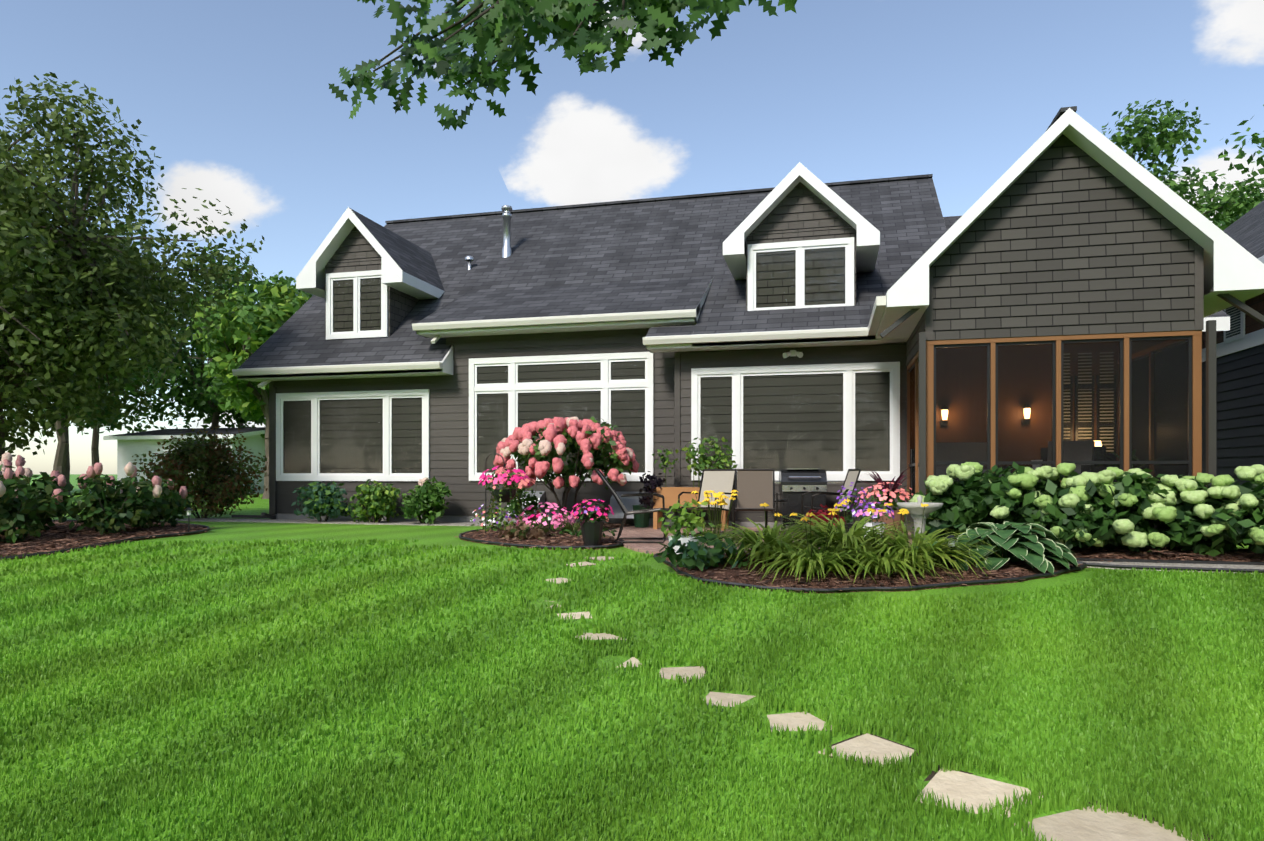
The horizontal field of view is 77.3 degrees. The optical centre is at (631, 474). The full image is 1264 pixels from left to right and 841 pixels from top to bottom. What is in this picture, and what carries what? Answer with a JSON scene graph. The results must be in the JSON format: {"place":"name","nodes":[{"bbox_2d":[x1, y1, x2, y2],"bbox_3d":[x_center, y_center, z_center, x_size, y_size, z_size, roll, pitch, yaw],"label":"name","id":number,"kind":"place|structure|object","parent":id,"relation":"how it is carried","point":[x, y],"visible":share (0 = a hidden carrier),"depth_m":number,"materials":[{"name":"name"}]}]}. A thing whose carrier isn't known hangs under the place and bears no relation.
{"place":"outdoors","nodes":[
{"label":"outdoors","id":0,"kind":"place"},
{"bbox_2d":[0,474,1263,840],"bbox_3d":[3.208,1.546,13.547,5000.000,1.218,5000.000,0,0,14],"label":"ground","id":1,"kind":"structure","parent":0,"point":[244,532],"depth_m":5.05,"materials":[{"name":"green plant"}]},
{"bbox_2d":[0,177,175,490],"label":"tree","id":2,"kind":"object","parent":1,"relation":"on","point":[60,456],"visible":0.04,"depth_m":35.11,"materials":[{"name":"green plant"}]},
{"bbox_2d":[5,326,173,491],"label":"tree","id":3,"kind":"object","parent":1,"relation":"on","point":[67,461],"depth_m":40.83,"materials":[{"name":"green plant"}]},
{"bbox_2d":[5,277,188,479],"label":"tree","id":4,"kind":"object","parent":1,"relation":"on","point":[95,447],"visible":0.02,"depth_m":48.41,"materials":[{"name":"green plant"}]},
{"bbox_2d":[0,72,264,460],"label":"yard tree","id":5,"kind":"object","parent":1,"relation":"on","point":[45,315],"visible":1,"depth_m":13.34,"materials":[{"name":"green plant"}]},
{"bbox_2d":[103,427,264,493],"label":"neighbour garage","id":6,"kind":"structure","parent":1,"relation":"on","point":[129,445],"depth_m":37.69,"materials":[{"name":"white"}]},
{"bbox_2d":[129,245,268,428],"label":"tree","id":7,"kind":"object","parent":1,"relation":"on","point":[187,421],"visible":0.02,"depth_m":48.71,"materials":[{"name":"green plant"}]},
{"bbox_2d":[131,425,268,518],"bbox_3d":[-9.008,-0.021,16.549,2.485,2.039,2.458,0,0,-43],"label":"shrub","id":8,"kind":"object","parent":1,"relation":"on","point":[208,463],"visible":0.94,"depth_m":16.27,"materials":[{"name":"green plant"}]},
{"bbox_2d":[105,246,303,428],"bbox_3d":[-21.802,-4.903,40.870,10.596,12.080,10.200,0,0,39],"label":"tree","id":9,"kind":"object","parent":1,"relation":"on","point":[198,400],"visible":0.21,"depth_m":39.72,"materials":[{"name":"green plant"}]},
{"bbox_2d":[181,291,312,437],"bbox_3d":[-17.494,-4.198,38.981,8.197,10.670,8.402,0,0,14],"label":"tree","id":10,"kind":"object","parent":1,"relation":"on","point":[216,388],"visible":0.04,"depth_m":36.45,"materials":[{"name":"green plant"}]},
{"bbox_2d":[186,276,309,498],"bbox_3d":[-13.483,-3.094,30.418,6.411,8.460,6.114,0,0,14],"label":"tree","id":11,"kind":"object","parent":1,"relation":"on","point":[248,327],"visible":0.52,"depth_m":28.92,"materials":[{"name":"green plant"}]},
{"bbox_2d":[243,478,255,494],"bbox_3d":[-17.320,0.540,34.928,1.267,0.912,1.099,0,0,-34],"label":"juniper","id":12,"kind":"object","parent":1,"relation":"on","point":[251,487],"visible":0.08,"depth_m":34.99,"materials":[{"name":"green plant"}]},
{"bbox_2d":[478,453,534,532],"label":"potted flowers","id":13,"kind":"object","parent":1,"relation":"on","point":[503,495],"visible":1,"depth_m":11.39,"materials":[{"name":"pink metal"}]},
{"bbox_2d":[328,0,796,130],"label":"oak","id":14,"kind":"object","parent":1,"relation":"on","point":[498,27],"visible":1,"depth_m":4.55,"materials":[{"name":"green plant"}]},
{"bbox_2d":[269,328,906,528],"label":"house walls","id":15,"kind":"structure","parent":1,"relation":"on","point":[836,413],"depth_m":14.47,"materials":[{"name":"grey wood"}]},
{"bbox_2d":[231,178,938,518],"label":"eaves gutters","id":16,"kind":"object","parent":15,"relation":"attached to","point":[638,320],"visible":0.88,"depth_m":14.22,"materials":[{"name":"white metal"}]},
{"bbox_2d":[238,174,946,378],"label":"roof","id":17,"kind":"structure","parent":15,"relation":"on","point":[648,255],"depth_m":16.68,"materials":[{"name":"grey"}]},
{"bbox_2d":[296,207,444,339],"bbox_3d":[-5.259,-3.861,17.419,2.404,2.955,3.386,0,0,14],"label":"dormer","id":18,"kind":"object","parent":17,"relation":"on","point":[362,276],"visible":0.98,"depth_m":16.07,"materials":[{"name":"white wood"}]},
{"bbox_2d":[465,205,511,269],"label":"roof vents","id":19,"kind":"object","parent":17,"relation":"attached to","point":[506,217],"visible":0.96,"depth_m":18.17,"materials":[{"name":"grey metal"}]},
{"bbox_2d":[723,162,879,310],"bbox_3d":[3.267,-3.851,15.115,2.604,2.855,3.614,0,0,14],"label":"dormer","id":20,"kind":"object","parent":17,"relation":"on","point":[801,236],"visible":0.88,"depth_m":13.62,"materials":[{"name":"white wood"}]},
{"bbox_2d":[508,350,802,527],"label":"wall fixtures","id":21,"kind":"object","parent":15,"relation":"attached to","point":[632,503],"depth_m":13.98,"materials":[{"name":"grey metal"}]},
{"bbox_2d":[0,518,1263,593],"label":"patio beds","id":22,"kind":"object","parent":1,"relation":"on","point":[60,537],"depth_m":8.46,"materials":[{"name":"brown soil"}]},
{"bbox_2d":[0,452,198,542],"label":"hydrangea bushes","id":23,"kind":"object","parent":22,"relation":"on","point":[26,507],"visible":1,"depth_m":11.75,"materials":[{"name":"green plant"}]},
{"bbox_2d":[184,508,191,531],"bbox_3d":[-6.927,0.779,12.349,0.130,0.515,0.124,0,0,14],"label":"path light","id":24,"kind":"object","parent":22,"relation":"on","point":[188,510],"visible":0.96,"depth_m":12.33,"materials":[{"name":"black metal"}]},
{"bbox_2d":[291,481,351,521],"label":"shrub","id":25,"kind":"object","parent":22,"relation":"on","point":[323,500],"visible":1,"depth_m":15.02,"materials":[{"name":"green plant"}]},
{"bbox_2d":[345,479,404,522],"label":"shrub","id":26,"kind":"object","parent":22,"relation":"on","point":[375,501],"visible":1,"depth_m":14.74,"materials":[{"name":"green plant"}]},
{"bbox_2d":[396,476,452,523],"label":"shrub","id":27,"kind":"object","parent":22,"relation":"on","point":[426,500],"visible":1,"depth_m":14.48,"materials":[{"name":"green plant"}]},
{"bbox_2d":[470,503,520,530],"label":"bed flowers","id":28,"kind":"object","parent":22,"relation":"on","point":[502,516],"visible":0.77,"depth_m":12.14,"materials":[{"name":"white plant"}]},
{"bbox_2d":[504,457,541,523],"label":"flowering plant","id":29,"kind":"object","parent":22,"relation":"on","point":[528,498],"visible":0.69,"depth_m":13.85,"materials":[{"name":"green plant"}]},
{"bbox_2d":[498,520,555,540],"bbox_3d":[-1.460,0.779,10.845,0.802,0.311,0.719,0,0,14],"label":"heuchera","id":30,"kind":"object","parent":22,"relation":"on","point":[525,531],"visible":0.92,"depth_m":10.70,"materials":[{"name":"brown plant"}]},
{"bbox_2d":[516,502,575,530],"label":"flowers","id":31,"kind":"object","parent":22,"relation":"on","point":[541,519],"visible":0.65,"depth_m":11.65,"materials":[{"name":"pink plant"}]},
{"bbox_2d":[546,512,553,534],"bbox_3d":[-1.139,0.779,10.967,0.130,0.515,0.124,0,0,14],"label":"path light","id":32,"kind":"object","parent":22,"relation":"on","point":[549,514],"visible":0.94,"depth_m":10.95,"materials":[{"name":"black metal"}]},
{"bbox_2d":[493,417,638,525],"bbox_3d":[-1.109,0.009,12.986,2.393,1.910,1.955,0,0,14],"label":"hydrangea tree","id":33,"kind":"object","parent":22,"relation":"on","point":[589,441],"visible":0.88,"depth_m":12.54,"materials":[{"name":"pink plant"}]},
{"bbox_2d":[547,515,588,532],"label":"bed grass","id":34,"kind":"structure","parent":22,"relation":"on","point":[568,525],"depth_m":11.30,"materials":[{"name":"green plant"}]},
{"bbox_2d":[559,527,616,536],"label":"bed groundcover","id":35,"kind":"object","parent":22,"relation":"on","point":[578,533],"visible":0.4,"depth_m":11.02,"materials":[{"name":"green plant"}]},
{"bbox_2d":[572,499,608,527],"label":"red flowers","id":36,"kind":"object","parent":22,"relation":"on","point":[575,516],"visible":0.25,"depth_m":12.46,"materials":[{"name":"pink plant"}]},
{"bbox_2d":[571,499,613,544],"bbox_3d":[-0.513,0.609,10.173,0.550,0.596,0.539,0,0,14],"label":"petunia","id":37,"kind":"object","parent":22,"relation":"on","point":[591,530],"visible":1,"depth_m":10.06,"materials":[{"name":"pink plant"}]},
{"bbox_2d":[594,468,665,542],"bbox_3d":[-0.018,0.414,10.659,0.947,0.979,0.659,0,0,2],"label":"recliner chair","id":38,"kind":"object","parent":22,"relation":"on","point":[612,491],"visible":0.94,"depth_m":10.38,"materials":[{"name":"grey metal"}]},
{"bbox_2d":[658,498,714,553],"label":"leafy plant","id":39,"kind":"object","parent":22,"relation":"on","point":[694,520],"visible":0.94,"depth_m":9.02,"materials":[{"name":"green plant"}]},
{"bbox_2d":[639,436,737,529],"bbox_3d":[0.930,0.142,13.025,1.622,1.529,0.720,0,0,14],"label":"cedar planter","id":40,"kind":"object","parent":22,"relation":"on","point":[670,494],"visible":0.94,"depth_m":12.95,"materials":[{"name":"brown wood"}]},
{"bbox_2d":[654,531,748,570],"bbox_3d":[0.737,0.807,8.292,0.990,0.454,0.831,0,0,14],"label":"plant","id":41,"kind":"object","parent":22,"relation":"on","point":[692,554],"visible":0.94,"depth_m":8.15,"materials":[{"name":"green plant"}]},
{"bbox_2d":[678,469,735,537],"bbox_3d":[1.108,0.414,11.470,0.659,0.979,0.727,0,0,34],"label":"chair","id":42,"kind":"object","parent":22,"relation":"on","point":[718,480],"visible":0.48,"depth_m":11.68,"materials":[{"name":"grey fabric"}]},
{"bbox_2d":[691,490,737,541],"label":"flowers","id":43,"kind":"object","parent":22,"relation":"on","point":[721,502],"visible":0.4,"depth_m":10.05,"materials":[{"name":"yellow plant"}]},
{"bbox_2d":[732,469,777,539],"bbox_3d":[1.727,0.414,11.112,0.659,0.979,0.728,0,0,9],"label":"chair","id":44,"kind":"object","parent":22,"relation":"on","point":[755,488],"visible":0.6,"depth_m":11.35,"materials":[{"name":"grey fabric"}]},
{"bbox_2d":[756,499,786,534],"bbox_3d":[2.012,0.647,11.835,0.600,0.520,0.600,0,0,14],"label":"side table","id":45,"kind":"object","parent":22,"relation":"on","point":[766,513],"visible":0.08,"depth_m":11.82,"materials":[{"name":"grey metal"}]},
{"bbox_2d":[693,503,855,571],"bbox_3d":[1.542,0.667,8.589,1.994,0.736,1.946,0,0,14],"label":"daylily","id":46,"kind":"object","parent":22,"relation":"on","point":[748,539],"visible":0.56,"depth_m":8.27,"materials":[{"name":"green plant"}]},
{"bbox_2d":[775,468,843,531],"bbox_3d":[2.711,0.409,12.562,1.360,0.996,0.612,0,0,6],"label":"gas grill","id":47,"kind":"object","parent":22,"relation":"on","point":[795,484],"visible":0.71,"depth_m":12.35,"materials":[{"name":"black metal"}]},
{"bbox_2d":[737,508,896,582],"bbox_3d":[1.843,0.693,7.904,1.611,0.727,1.650,0,0,14],"label":"daylily","id":48,"kind":"object","parent":22,"relation":"on","point":[808,563],"visible":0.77,"depth_m":7.63,"materials":[{"name":"green plant"}]},
{"bbox_2d":[803,504,845,533],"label":"flowering plant","id":49,"kind":"object","parent":22,"relation":"on","point":[823,513],"visible":0.35,"depth_m":10.15,"materials":[{"name":"black plant"}]},
{"bbox_2d":[801,469,860,533],"bbox_3d":[2.843,0.414,11.328,0.728,0.979,0.659,0,0,-1],"label":"chair","id":50,"kind":"object","parent":22,"relation":"on","point":[852,475],"visible":0.4,"depth_m":11.29,"materials":[{"name":"grey"}]},
{"bbox_2d":[834,482,867,532],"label":"potted flowers","id":51,"kind":"object","parent":22,"relation":"on","point":[848,525],"visible":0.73,"depth_m":10.47,"materials":[{"name":"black plant"}]},
{"bbox_2d":[760,498,943,573],"bbox_3d":[2.341,0.640,8.560,2.176,0.768,2.207,0,0,14],"label":"daylily","id":52,"kind":"object","parent":22,"relation":"on","point":[839,534],"visible":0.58,"depth_m":8.20,"materials":[{"name":"green plant"}]},
{"bbox_2d":[852,502,894,543],"bbox_3d":[3.032,0.628,9.936,0.511,0.557,0.520,0,0,14],"label":"petunia pot","id":53,"kind":"object","parent":22,"relation":"on","point":[858,512],"visible":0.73,"depth_m":9.82,"materials":[{"name":"purple"}]},
{"bbox_2d":[855,468,914,538],"bbox_3d":[3.494,0.395,10.810,1.149,1.024,1.209,0,0,14],"label":"potted cordyline","id":54,"kind":"object","parent":22,"relation":"on","point":[885,493],"visible":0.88,"depth_m":10.67,"materials":[{"name":"plant"}]},
{"bbox_2d":[816,508,956,584],"bbox_3d":[2.449,0.690,7.821,1.486,0.707,1.508,0,0,14],"label":"daylily","id":55,"kind":"object","parent":22,"relation":"on","point":[886,563],"visible":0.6,"depth_m":7.56,"materials":[{"name":"green plant"}]},
{"bbox_2d":[829,503,1003,578],"bbox_3d":[2.846,0.658,8.139,1.752,0.721,1.882,0,0,14],"label":"daylily","id":56,"kind":"object","parent":22,"relation":"on","point":[917,540],"visible":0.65,"depth_m":7.74,"materials":[{"name":"green plant"}]},
{"bbox_2d":[897,495,942,538],"bbox_3d":[3.243,0.581,8.903,0.500,0.690,0.500,0,0,14],"label":"bird bath","id":57,"kind":"object","parent":22,"relation":"on","point":[916,510],"visible":0.6,"depth_m":8.82,"materials":[{"name":"white stone"}]},
{"bbox_2d":[910,541,969,570],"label":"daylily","id":58,"kind":"object","parent":22,"relation":"on","point":[938,560],"visible":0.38,"depth_m":7.85,"materials":[{"name":"green plant"}]},
{"bbox_2d":[945,535,957,568],"bbox_3d":[3.158,0.856,7.811,0.130,0.515,0.124,0,0,14],"label":"path light","id":59,"kind":"object","parent":22,"relation":"on","point":[952,537],"visible":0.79,"depth_m":7.79,"materials":[{"name":"black metal"}]},
{"bbox_2d":[925,520,994,552],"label":"hosta","id":60,"kind":"object","parent":22,"relation":"on","point":[943,526],"visible":0.08,"depth_m":9.23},
{"bbox_2d":[946,521,1081,574],"bbox_3d":[3.936,0.759,8.386,1.462,0.497,1.439,0,0,14],"label":"hosta","id":61,"kind":"object","parent":22,"relation":"on","point":[1008,537],"visible":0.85,"depth_m":8.00,"materials":[{"name":"green plant"}]},
{"bbox_2d":[909,461,1263,556],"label":"hydrangea hedge","id":62,"kind":"object","parent":22,"relation":"on","point":[1130,509],"visible":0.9,"depth_m":8.66,"materials":[{"name":"green plant"}]},
{"bbox_2d":[546,556,1215,840],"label":"stepping stones","id":63,"kind":"object","parent":1,"relation":"on","point":[969,789],"visible":0.35,"depth_m":3.62,"materials":[{"name":"stone"}]},
{"bbox_2d":[868,106,1263,546],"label":"porch","id":64,"kind":"object","parent":1,"relation":"on","point":[1064,286],"visible":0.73,"depth_m":9.89,"materials":[{"name":"grey wood"}]},
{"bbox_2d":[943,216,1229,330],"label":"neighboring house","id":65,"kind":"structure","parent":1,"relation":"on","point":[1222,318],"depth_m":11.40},
{"bbox_2d":[1102,99,1263,230],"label":"tree","id":66,"kind":"object","parent":1,"relation":"on","point":[1166,141],"visible":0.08,"depth_m":27.17,"materials":[{"name":"green plant"}]},
{"bbox_2d":[1200,105,1263,229],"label":"tree","id":67,"kind":"object","parent":1,"relation":"on","point":[1255,138],"visible":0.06,"depth_m":32.38,"materials":[{"name":"green plant"}]},
{"bbox_2d":[1202,200,1263,486],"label":"neighboring house","id":68,"kind":"structure","parent":1,"relation":"on","point":[1240,392],"depth_m":14.63,"materials":[{"name":"blue"}]},
{"bbox_2d":[0,0,1263,473],"label":"sky","id":69,"kind":"structure","parent":0,"point":[236,102],"materials":[{"name":"blue"}]},
{"bbox_2d":[911,449,911,495],"bbox_3d":[5.668,-0.337,11.785,2.777,1.523,1.379,0,0,14],"label":"porch furniture","id":70,"kind":"object","parent":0,"point":[911,471],"depth_m":12.50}
]}

